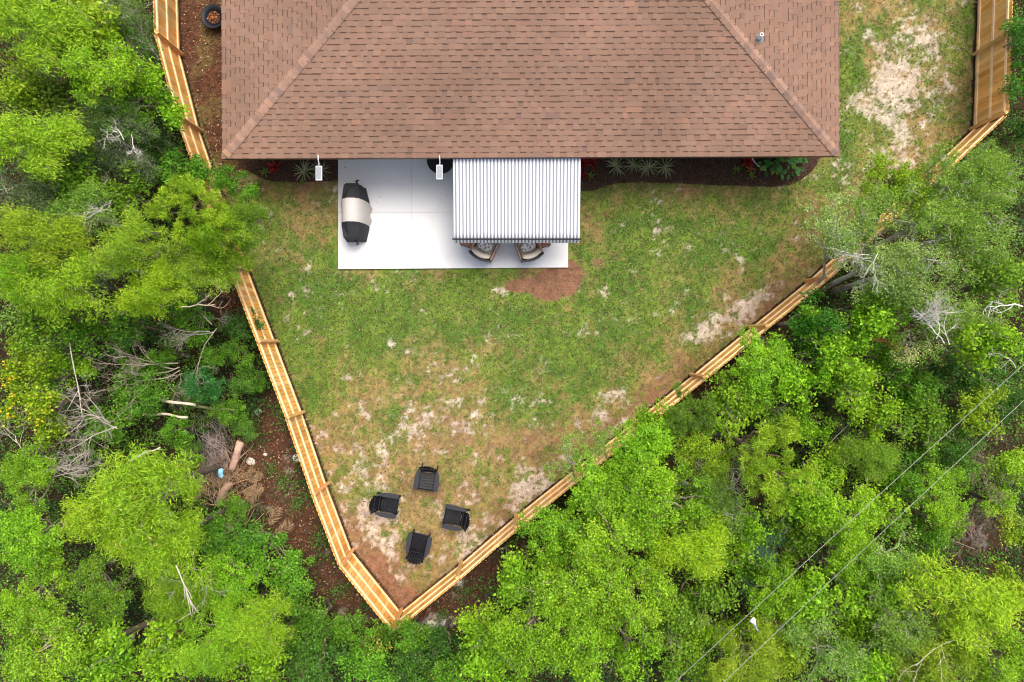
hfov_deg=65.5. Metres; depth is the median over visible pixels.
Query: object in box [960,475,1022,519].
bush
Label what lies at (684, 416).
tree
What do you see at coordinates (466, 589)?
seedling
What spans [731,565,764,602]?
palmetto
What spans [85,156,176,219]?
tree
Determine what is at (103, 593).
tree
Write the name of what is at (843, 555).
tree
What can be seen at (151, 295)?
tree
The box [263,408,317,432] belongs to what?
seedling
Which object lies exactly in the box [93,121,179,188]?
tree
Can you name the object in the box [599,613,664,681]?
tree
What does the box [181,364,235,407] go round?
bush
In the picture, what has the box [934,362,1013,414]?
bush
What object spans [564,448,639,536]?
tree
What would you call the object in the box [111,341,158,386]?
bush
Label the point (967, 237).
tree
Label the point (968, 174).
tree
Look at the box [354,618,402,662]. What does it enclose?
bush
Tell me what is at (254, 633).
tree
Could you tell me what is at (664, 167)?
spiky plant
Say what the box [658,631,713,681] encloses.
tree
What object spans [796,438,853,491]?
bush
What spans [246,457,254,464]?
rock
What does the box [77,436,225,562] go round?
tree
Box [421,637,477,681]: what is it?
bush
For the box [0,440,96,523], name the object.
tree
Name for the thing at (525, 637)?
tree
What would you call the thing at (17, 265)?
tree
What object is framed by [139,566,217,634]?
tree
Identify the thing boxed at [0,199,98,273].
tree
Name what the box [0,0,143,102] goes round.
tree
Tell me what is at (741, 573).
bush
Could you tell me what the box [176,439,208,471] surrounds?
bush
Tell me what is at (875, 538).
power line
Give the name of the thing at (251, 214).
tree
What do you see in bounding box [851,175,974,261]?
tree
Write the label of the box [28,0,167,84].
tree
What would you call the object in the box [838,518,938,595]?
tree
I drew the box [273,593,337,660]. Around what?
tree
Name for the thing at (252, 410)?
undergrowth
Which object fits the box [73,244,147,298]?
tree
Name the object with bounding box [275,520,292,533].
palm frond
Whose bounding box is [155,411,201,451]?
bush
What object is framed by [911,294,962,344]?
dead branch
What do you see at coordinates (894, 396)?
palmetto
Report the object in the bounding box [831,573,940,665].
tree
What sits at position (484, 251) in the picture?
patio armchair
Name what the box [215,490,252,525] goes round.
bush
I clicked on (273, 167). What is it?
red plant
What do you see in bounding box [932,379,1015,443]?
bush
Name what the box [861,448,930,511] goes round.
bush
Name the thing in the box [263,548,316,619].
shrub
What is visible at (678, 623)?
tree
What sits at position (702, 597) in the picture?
tree
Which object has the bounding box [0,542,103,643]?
tree
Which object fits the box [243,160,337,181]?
mulch bed
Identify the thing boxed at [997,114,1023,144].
bush
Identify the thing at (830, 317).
tree
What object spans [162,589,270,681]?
tree
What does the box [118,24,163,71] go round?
tree
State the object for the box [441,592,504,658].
tree
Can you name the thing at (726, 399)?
tree
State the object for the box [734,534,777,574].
palmetto
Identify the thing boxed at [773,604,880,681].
tree
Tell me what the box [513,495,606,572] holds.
tree
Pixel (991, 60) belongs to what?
wooden fence
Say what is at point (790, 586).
tree
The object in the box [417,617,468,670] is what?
bush
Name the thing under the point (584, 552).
tree
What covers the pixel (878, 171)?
tree
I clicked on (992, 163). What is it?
tree
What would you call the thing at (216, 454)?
brush pile
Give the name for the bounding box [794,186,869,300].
tree
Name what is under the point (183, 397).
bush
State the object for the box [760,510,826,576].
tree
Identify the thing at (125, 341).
bush
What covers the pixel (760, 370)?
tree
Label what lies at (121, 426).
bush
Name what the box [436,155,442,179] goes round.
eave light
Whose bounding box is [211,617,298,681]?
tree
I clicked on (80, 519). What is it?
tree
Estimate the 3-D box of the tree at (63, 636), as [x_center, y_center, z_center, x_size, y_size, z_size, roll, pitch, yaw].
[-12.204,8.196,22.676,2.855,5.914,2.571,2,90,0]
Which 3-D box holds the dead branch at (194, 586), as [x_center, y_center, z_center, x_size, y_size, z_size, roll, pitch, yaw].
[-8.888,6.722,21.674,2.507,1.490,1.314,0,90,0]
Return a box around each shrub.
[141,145,215,199]
[152,288,216,351]
[177,507,261,565]
[182,151,219,187]
[207,162,260,208]
[225,518,304,596]
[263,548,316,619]
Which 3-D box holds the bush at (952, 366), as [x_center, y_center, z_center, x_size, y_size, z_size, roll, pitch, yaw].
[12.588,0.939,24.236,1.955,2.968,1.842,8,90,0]
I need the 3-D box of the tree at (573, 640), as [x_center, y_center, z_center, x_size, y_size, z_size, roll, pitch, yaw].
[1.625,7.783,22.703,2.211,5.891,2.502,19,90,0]
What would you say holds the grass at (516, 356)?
on the ground at (746, 308)
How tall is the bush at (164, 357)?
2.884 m
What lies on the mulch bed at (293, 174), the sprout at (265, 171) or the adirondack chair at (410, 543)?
the sprout at (265, 171)
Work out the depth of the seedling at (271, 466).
25.36 m
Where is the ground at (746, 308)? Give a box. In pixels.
[0,0,1023,681]
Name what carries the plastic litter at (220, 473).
on the brush pile
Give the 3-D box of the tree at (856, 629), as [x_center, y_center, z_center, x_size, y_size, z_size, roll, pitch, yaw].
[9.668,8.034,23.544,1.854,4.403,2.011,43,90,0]
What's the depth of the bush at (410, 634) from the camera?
23.12 m
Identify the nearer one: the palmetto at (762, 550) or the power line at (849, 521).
the power line at (849, 521)
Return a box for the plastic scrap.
[750,617,757,630]
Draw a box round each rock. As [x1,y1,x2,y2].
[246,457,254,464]
[426,620,435,625]
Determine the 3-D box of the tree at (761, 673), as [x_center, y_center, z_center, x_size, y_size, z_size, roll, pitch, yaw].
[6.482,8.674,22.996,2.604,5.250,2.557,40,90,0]
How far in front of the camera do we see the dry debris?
25.16 m
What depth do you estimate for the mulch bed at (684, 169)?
25.43 m
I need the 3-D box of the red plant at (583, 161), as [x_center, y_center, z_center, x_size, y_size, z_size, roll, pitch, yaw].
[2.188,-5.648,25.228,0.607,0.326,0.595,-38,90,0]
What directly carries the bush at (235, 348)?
on the ground at (746, 308)
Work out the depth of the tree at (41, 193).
21.25 m
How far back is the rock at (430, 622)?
25.42 m
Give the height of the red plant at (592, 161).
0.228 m
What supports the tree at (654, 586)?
on the ground at (746, 308)
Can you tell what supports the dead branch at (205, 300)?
attached to the tree at (151, 295)
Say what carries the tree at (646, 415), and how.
on the ground at (746, 308)
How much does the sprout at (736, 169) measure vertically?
0.107 m
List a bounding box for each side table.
[459,243,472,248]
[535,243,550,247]
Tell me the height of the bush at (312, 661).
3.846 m
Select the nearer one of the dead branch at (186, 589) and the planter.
the dead branch at (186, 589)
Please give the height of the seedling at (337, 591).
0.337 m
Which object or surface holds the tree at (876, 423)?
on the ground at (746, 308)
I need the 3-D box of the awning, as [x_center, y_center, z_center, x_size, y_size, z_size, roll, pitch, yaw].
[0.141,-4.385,23.253,3.785,0.665,2.969,0,90,0]
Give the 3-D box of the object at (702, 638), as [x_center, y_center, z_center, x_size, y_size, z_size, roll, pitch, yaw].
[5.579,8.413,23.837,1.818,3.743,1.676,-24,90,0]
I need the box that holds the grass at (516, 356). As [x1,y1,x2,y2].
[198,0,975,594]
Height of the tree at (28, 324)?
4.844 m
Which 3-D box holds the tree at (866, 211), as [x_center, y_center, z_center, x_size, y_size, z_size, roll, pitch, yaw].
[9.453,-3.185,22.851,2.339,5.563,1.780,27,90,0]
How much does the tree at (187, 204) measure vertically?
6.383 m
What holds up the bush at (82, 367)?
on the ground at (746, 308)
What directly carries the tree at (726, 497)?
on the ground at (746, 308)
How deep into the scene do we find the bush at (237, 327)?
24.13 m
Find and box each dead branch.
[0,405,100,487]
[45,373,117,470]
[64,328,187,428]
[71,200,111,232]
[97,118,141,161]
[100,0,137,28]
[148,571,227,613]
[156,284,229,409]
[175,565,199,622]
[181,284,230,307]
[720,464,744,501]
[828,239,890,293]
[834,411,905,471]
[869,331,906,356]
[898,640,965,681]
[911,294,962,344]
[913,290,963,320]
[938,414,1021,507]
[938,489,1020,561]
[982,290,1022,322]
[988,345,1015,368]
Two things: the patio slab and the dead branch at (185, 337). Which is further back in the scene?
the patio slab
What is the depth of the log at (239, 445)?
24.90 m
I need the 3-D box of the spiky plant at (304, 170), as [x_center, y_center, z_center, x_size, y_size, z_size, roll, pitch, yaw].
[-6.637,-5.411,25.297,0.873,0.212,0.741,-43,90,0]
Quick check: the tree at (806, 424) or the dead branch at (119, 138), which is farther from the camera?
the tree at (806, 424)
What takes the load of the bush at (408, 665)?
on the ground at (746, 308)
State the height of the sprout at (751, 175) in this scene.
0.107 m
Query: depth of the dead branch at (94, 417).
22.37 m
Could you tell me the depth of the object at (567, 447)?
21.33 m
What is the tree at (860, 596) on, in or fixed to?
on the ground at (746, 308)
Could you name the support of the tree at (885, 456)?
on the ground at (746, 308)
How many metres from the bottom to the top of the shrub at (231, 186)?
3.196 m
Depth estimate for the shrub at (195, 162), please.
23.43 m
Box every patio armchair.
[469,243,499,262]
[514,243,543,262]
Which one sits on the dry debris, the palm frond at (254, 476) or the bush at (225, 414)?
the palm frond at (254, 476)
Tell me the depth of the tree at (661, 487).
20.23 m
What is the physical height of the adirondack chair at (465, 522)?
0.882 m
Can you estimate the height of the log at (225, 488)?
0.340 m
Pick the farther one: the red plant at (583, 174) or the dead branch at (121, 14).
the red plant at (583, 174)
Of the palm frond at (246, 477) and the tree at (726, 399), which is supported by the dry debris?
the palm frond at (246, 477)
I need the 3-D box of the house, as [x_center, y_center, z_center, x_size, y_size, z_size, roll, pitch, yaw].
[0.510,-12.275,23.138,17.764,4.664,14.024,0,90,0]
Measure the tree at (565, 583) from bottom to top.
5.940 m
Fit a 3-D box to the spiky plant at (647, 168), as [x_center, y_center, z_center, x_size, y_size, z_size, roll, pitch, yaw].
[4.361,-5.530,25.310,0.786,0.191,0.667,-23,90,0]
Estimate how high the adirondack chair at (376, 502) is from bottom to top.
0.882 m
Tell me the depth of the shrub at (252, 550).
23.52 m
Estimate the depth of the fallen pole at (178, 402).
23.66 m
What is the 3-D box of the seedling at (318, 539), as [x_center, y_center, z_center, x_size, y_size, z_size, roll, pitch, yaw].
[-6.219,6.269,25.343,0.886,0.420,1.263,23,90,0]
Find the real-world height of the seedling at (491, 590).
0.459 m
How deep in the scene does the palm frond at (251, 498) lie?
24.85 m
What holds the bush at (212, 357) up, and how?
on the ground at (746, 308)
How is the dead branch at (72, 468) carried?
attached to the tree at (38, 475)
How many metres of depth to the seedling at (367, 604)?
25.36 m
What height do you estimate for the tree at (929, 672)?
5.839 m
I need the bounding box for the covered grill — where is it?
[341,179,371,244]
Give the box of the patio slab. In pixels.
[338,159,567,268]
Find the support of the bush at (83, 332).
on the ground at (746, 308)
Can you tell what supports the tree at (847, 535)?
on the ground at (746, 308)
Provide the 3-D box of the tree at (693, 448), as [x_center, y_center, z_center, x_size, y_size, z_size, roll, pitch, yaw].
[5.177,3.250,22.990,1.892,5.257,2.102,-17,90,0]
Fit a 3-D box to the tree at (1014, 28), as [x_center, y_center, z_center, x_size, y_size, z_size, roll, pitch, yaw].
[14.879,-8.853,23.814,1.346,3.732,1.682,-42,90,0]
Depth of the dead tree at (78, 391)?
22.56 m
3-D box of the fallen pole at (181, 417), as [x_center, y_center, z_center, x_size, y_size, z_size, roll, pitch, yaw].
[-10.336,2.197,23.692,1.382,0.131,0.138,5,90,0]
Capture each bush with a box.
[31,341,107,393]
[58,291,136,357]
[70,394,139,450]
[104,308,164,362]
[107,363,175,421]
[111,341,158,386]
[140,337,189,382]
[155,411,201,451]
[167,378,204,409]
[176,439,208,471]
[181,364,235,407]
[195,343,232,374]
[206,392,248,426]
[212,307,265,349]
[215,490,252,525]
[216,338,254,373]
[226,361,268,400]
[228,412,258,443]
[248,376,271,392]
[277,633,355,681]
[319,606,367,649]
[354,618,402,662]
[378,611,440,660]
[382,634,442,681]
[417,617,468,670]
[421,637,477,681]
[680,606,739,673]
[726,532,781,603]
[754,391,814,442]
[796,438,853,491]
[846,332,917,402]
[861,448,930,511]
[873,364,948,416]
[882,395,960,462]
[894,434,955,480]
[906,345,974,400]
[914,502,974,549]
[915,404,989,468]
[931,453,986,487]
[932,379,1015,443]
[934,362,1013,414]
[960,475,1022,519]
[968,367,1023,431]
[980,512,1023,556]
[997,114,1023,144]
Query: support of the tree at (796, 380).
on the ground at (746, 308)
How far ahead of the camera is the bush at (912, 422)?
22.66 m
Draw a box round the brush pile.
[185,412,247,501]
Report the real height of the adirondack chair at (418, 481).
0.882 m
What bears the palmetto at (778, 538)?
on the ground at (746, 308)
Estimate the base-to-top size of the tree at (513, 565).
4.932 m
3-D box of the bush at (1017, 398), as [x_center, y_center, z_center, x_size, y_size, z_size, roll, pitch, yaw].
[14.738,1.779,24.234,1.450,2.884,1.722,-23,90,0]
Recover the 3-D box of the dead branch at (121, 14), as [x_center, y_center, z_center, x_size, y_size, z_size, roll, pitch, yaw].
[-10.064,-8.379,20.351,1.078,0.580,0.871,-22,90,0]
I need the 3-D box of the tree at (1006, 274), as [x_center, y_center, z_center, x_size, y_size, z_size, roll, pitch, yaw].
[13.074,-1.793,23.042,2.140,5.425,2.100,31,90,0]
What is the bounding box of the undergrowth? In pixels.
[0,0,1023,681]
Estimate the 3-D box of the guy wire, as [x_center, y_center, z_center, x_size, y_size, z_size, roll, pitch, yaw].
[9.518,2.785,23.325,0.026,0.072,3.090,45,90,0]
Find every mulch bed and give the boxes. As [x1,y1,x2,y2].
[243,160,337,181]
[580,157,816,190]
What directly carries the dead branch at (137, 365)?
attached to the bush at (151, 393)
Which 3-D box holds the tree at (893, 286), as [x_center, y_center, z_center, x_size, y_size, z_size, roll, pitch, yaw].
[10.395,-1.473,22.362,2.416,6.611,2.229,32,90,0]
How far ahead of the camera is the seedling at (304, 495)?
25.31 m
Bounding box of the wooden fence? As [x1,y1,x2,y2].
[153,0,1012,630]
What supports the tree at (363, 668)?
on the ground at (746, 308)
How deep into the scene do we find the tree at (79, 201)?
20.91 m
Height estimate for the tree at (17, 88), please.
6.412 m
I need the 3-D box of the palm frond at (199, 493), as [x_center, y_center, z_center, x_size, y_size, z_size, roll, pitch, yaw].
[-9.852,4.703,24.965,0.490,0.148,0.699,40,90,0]
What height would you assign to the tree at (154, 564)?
6.343 m
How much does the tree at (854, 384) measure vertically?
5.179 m
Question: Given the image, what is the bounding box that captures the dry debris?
[190,427,291,544]
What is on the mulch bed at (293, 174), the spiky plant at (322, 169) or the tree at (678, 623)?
the spiky plant at (322, 169)
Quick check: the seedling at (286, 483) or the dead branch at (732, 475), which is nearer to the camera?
the dead branch at (732, 475)
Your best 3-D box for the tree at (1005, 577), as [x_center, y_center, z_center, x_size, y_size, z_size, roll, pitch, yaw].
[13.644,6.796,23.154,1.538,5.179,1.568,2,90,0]
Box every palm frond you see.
[189,482,205,499]
[196,479,211,495]
[211,474,231,488]
[242,468,255,479]
[243,482,263,495]
[244,487,263,503]
[250,471,262,482]
[268,506,283,525]
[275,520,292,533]
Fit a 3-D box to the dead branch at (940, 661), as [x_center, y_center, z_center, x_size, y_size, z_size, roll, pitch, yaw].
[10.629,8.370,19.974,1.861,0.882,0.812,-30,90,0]
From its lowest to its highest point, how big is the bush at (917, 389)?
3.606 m
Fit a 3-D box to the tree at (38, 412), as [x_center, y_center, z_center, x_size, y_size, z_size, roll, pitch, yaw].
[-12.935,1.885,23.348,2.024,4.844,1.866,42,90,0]
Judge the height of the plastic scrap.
0.102 m
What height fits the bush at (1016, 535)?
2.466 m
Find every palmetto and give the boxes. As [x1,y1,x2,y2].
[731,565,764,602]
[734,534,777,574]
[747,511,794,551]
[876,390,916,420]
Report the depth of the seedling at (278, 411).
25.34 m
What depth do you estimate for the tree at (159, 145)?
23.21 m
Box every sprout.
[259,168,268,176]
[733,165,740,173]
[747,172,755,179]
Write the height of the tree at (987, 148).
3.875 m
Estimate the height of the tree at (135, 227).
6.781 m
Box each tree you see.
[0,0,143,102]
[0,43,105,128]
[0,99,133,185]
[0,148,105,215]
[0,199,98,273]
[0,241,141,332]
[0,246,118,305]
[0,299,103,365]
[0,334,97,401]
[0,375,109,453]
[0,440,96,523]
[0,499,74,575]
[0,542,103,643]
[0,592,134,681]
[17,42,131,128]
[23,140,141,224]
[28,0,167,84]
[37,175,159,244]
[42,104,142,167]
[45,614,162,681]
[52,482,191,562]
[54,549,137,635]
[55,29,158,112]
[58,343,82,420]
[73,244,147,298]
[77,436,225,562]
[78,85,186,156]
[83,203,212,285]
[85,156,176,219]
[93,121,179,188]
[99,0,162,67]
[100,499,231,593]
[104,53,191,133]
[108,256,226,326]
[116,605,213,681]
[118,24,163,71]
[133,125,188,177]
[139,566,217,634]
[141,240,233,305]
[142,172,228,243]
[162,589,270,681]
[178,199,254,262]
[184,547,270,615]
[200,242,255,289]
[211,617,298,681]
[221,196,276,254]
[227,580,305,659]
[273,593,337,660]
[332,623,401,681]
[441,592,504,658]
[454,608,537,681]
[483,560,568,680]
[490,543,555,614]
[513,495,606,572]
[515,537,638,633]
[532,591,615,681]
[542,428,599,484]
[563,490,669,594]
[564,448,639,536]
[575,547,682,647]
[585,415,622,461]
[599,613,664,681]
[601,417,694,511]
[605,454,727,552]
[622,387,684,462]
[646,508,734,583]
[647,586,723,669]
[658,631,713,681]
[662,554,754,627]
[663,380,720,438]
[667,428,739,500]
[672,463,758,548]
[691,520,759,577]
[701,363,786,445]
[701,605,807,681]
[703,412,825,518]
[712,610,753,657]
[720,501,774,571]
[724,324,798,411]
[737,551,809,631]
[757,464,842,533]
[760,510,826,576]
[764,603,832,677]
[765,328,843,418]
[766,284,853,358]
[772,555,866,629]
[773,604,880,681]
[778,300,878,381]
[783,475,884,549]
[787,398,841,452]
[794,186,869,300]
[799,522,882,594]
[804,351,899,419]
[813,217,923,307]
[813,591,897,676]
[816,555,927,653]
[817,616,922,681]
[822,430,905,486]
[824,377,906,448]
[826,475,917,536]
[828,180,894,280]
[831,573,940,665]
[832,235,962,330]
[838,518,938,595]
[839,279,922,354]
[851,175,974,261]
[856,603,986,681]
[857,148,934,239]
[871,547,1023,660]
[873,322,948,370]
[878,136,984,236]
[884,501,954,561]
[893,274,1010,350]
[896,145,1023,222]
[899,313,1023,391]
[900,181,1022,287]
[910,461,973,529]
[911,601,1023,681]
[921,243,1023,320]
[934,137,1007,183]
[937,555,1023,618]
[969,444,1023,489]
[996,60,1023,101]
[998,12,1023,71]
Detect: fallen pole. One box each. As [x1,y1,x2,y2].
[128,447,160,461]
[143,413,187,418]
[154,398,195,405]
[194,405,234,411]
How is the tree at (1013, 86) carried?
on the ground at (746, 308)
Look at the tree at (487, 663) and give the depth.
21.70 m
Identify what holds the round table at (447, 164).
on the patio slab
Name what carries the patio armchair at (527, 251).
on the patio slab
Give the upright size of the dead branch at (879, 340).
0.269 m
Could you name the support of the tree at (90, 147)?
on the ground at (746, 308)
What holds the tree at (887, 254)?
on the ground at (746, 308)
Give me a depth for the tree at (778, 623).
21.64 m
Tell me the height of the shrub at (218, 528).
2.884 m
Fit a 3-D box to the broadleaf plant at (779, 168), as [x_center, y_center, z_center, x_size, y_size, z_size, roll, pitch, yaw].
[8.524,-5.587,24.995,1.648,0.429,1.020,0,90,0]
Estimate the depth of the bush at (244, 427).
24.66 m
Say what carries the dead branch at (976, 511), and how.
on the ground at (746, 308)
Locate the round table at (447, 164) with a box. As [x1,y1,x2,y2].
[427,159,452,173]
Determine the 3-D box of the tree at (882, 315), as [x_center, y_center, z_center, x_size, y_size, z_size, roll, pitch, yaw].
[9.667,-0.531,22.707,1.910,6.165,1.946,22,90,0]
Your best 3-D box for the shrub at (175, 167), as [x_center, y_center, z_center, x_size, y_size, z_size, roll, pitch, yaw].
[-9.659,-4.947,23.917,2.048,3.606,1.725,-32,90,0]
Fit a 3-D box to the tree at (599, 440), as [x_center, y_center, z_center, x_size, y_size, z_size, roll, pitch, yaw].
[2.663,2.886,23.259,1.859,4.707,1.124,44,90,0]
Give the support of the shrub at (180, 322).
on the ground at (746, 308)
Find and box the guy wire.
[800,399,874,472]
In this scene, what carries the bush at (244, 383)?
on the ground at (746, 308)
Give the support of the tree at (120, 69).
on the ground at (746, 308)
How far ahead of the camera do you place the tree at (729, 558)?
21.44 m
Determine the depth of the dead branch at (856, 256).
19.98 m
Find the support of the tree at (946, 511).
on the ground at (746, 308)
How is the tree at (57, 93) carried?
on the ground at (746, 308)
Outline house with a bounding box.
[221,0,839,159]
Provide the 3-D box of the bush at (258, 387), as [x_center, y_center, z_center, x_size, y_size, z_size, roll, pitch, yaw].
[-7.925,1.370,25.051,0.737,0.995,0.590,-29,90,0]
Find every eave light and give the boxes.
[316,155,321,180]
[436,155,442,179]
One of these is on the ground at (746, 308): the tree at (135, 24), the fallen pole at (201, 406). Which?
the tree at (135, 24)
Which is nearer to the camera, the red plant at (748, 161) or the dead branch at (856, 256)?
the dead branch at (856, 256)
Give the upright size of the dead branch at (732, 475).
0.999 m
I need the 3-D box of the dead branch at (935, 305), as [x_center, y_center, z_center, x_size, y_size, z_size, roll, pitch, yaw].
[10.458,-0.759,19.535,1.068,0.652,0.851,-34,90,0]
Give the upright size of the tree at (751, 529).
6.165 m
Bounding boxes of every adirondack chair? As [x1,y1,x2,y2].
[369,492,400,518]
[405,529,431,564]
[413,463,438,491]
[442,504,469,531]
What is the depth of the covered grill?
24.48 m
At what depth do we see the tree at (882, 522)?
21.71 m
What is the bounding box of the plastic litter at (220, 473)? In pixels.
[218,468,223,477]
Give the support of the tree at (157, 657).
on the ground at (746, 308)
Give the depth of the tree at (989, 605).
19.96 m
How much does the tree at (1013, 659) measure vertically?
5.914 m
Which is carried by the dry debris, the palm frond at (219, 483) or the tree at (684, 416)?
the palm frond at (219, 483)
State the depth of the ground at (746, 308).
25.50 m
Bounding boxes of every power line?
[675,364,1023,681]
[724,400,1023,681]
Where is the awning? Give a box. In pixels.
[452,158,580,242]
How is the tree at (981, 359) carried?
on the ground at (746, 308)
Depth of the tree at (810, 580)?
21.34 m
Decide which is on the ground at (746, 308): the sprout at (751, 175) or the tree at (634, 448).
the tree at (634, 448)
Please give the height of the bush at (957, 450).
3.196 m
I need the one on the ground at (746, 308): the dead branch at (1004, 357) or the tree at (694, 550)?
the tree at (694, 550)
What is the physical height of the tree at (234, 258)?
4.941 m
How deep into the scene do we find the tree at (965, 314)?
20.91 m
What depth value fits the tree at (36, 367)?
21.59 m
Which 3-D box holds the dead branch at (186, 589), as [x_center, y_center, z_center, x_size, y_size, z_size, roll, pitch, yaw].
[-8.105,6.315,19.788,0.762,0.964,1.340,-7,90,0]
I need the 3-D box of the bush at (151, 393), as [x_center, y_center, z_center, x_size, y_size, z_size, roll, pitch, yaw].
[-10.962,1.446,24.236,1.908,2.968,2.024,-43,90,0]
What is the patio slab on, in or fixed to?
on the ground at (746, 308)
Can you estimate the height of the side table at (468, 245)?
0.522 m
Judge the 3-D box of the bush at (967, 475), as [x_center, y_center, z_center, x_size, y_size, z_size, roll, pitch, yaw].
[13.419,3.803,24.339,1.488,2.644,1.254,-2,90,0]
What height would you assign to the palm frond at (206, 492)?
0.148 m
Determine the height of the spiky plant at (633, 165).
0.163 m
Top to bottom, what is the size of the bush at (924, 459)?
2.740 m
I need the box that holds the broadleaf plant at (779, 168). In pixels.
[756,157,807,179]
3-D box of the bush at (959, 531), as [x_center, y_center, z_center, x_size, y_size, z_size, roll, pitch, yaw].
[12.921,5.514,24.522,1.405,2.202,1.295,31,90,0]
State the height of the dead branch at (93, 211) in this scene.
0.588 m
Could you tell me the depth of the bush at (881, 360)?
22.65 m
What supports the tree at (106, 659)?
on the ground at (746, 308)
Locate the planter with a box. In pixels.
[200,4,220,28]
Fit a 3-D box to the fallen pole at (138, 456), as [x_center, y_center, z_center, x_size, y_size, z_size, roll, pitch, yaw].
[-10.588,3.254,22.903,1.009,0.129,0.107,-24,90,0]
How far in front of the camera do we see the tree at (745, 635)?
23.04 m
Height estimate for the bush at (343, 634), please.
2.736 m
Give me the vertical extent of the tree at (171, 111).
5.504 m
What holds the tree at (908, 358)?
on the ground at (746, 308)
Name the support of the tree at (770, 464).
on the ground at (746, 308)
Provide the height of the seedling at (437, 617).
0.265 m
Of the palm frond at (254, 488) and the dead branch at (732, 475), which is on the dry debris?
the palm frond at (254, 488)
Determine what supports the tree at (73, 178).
on the ground at (746, 308)
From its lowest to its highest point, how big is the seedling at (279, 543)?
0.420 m
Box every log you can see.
[214,479,233,507]
[228,440,244,470]
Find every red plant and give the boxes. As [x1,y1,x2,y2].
[265,160,281,173]
[581,158,591,172]
[581,170,588,178]
[587,158,598,169]
[741,158,755,167]
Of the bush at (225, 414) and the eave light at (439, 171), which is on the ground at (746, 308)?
the bush at (225, 414)
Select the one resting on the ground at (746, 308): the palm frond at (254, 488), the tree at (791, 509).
the tree at (791, 509)
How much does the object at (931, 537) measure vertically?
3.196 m
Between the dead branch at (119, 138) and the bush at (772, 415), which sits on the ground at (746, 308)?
the bush at (772, 415)
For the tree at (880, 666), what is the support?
on the ground at (746, 308)
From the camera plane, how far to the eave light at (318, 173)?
22.97 m
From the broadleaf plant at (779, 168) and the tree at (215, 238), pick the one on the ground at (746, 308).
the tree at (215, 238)
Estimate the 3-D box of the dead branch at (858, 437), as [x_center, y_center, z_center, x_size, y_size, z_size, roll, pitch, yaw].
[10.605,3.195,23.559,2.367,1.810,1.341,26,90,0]
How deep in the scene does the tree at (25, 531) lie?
21.42 m
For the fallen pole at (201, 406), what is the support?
on the bush at (225, 414)
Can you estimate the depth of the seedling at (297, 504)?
25.35 m
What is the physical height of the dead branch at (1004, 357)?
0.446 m
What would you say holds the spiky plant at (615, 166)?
on the mulch bed at (684, 169)
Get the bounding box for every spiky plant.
[292,160,315,180]
[310,160,331,178]
[605,158,625,174]
[625,158,644,172]
[636,158,658,176]
[655,158,676,178]
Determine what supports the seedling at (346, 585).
on the ground at (746, 308)
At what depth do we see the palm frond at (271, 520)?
24.95 m
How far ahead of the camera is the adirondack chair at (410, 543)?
25.01 m
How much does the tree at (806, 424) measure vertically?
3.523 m
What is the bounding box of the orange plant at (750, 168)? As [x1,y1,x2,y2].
[745,165,755,171]
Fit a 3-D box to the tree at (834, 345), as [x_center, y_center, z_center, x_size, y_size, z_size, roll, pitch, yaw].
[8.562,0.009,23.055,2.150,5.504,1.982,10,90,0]
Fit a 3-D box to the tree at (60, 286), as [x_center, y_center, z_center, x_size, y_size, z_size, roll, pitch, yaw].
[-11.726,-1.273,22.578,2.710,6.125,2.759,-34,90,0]
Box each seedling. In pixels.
[258,456,284,482]
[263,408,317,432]
[266,396,282,425]
[268,530,292,553]
[271,471,297,501]
[286,492,310,517]
[290,480,314,510]
[305,524,327,555]
[323,581,349,603]
[338,577,356,595]
[358,597,373,614]
[431,607,451,621]
[448,579,479,609]
[457,572,499,604]
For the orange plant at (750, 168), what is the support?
on the mulch bed at (684, 169)
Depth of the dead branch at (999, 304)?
20.84 m
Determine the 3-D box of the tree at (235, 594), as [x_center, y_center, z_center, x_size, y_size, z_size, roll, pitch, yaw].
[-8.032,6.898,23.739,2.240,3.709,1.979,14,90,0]
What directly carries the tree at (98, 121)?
on the ground at (746, 308)
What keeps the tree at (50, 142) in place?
on the ground at (746, 308)

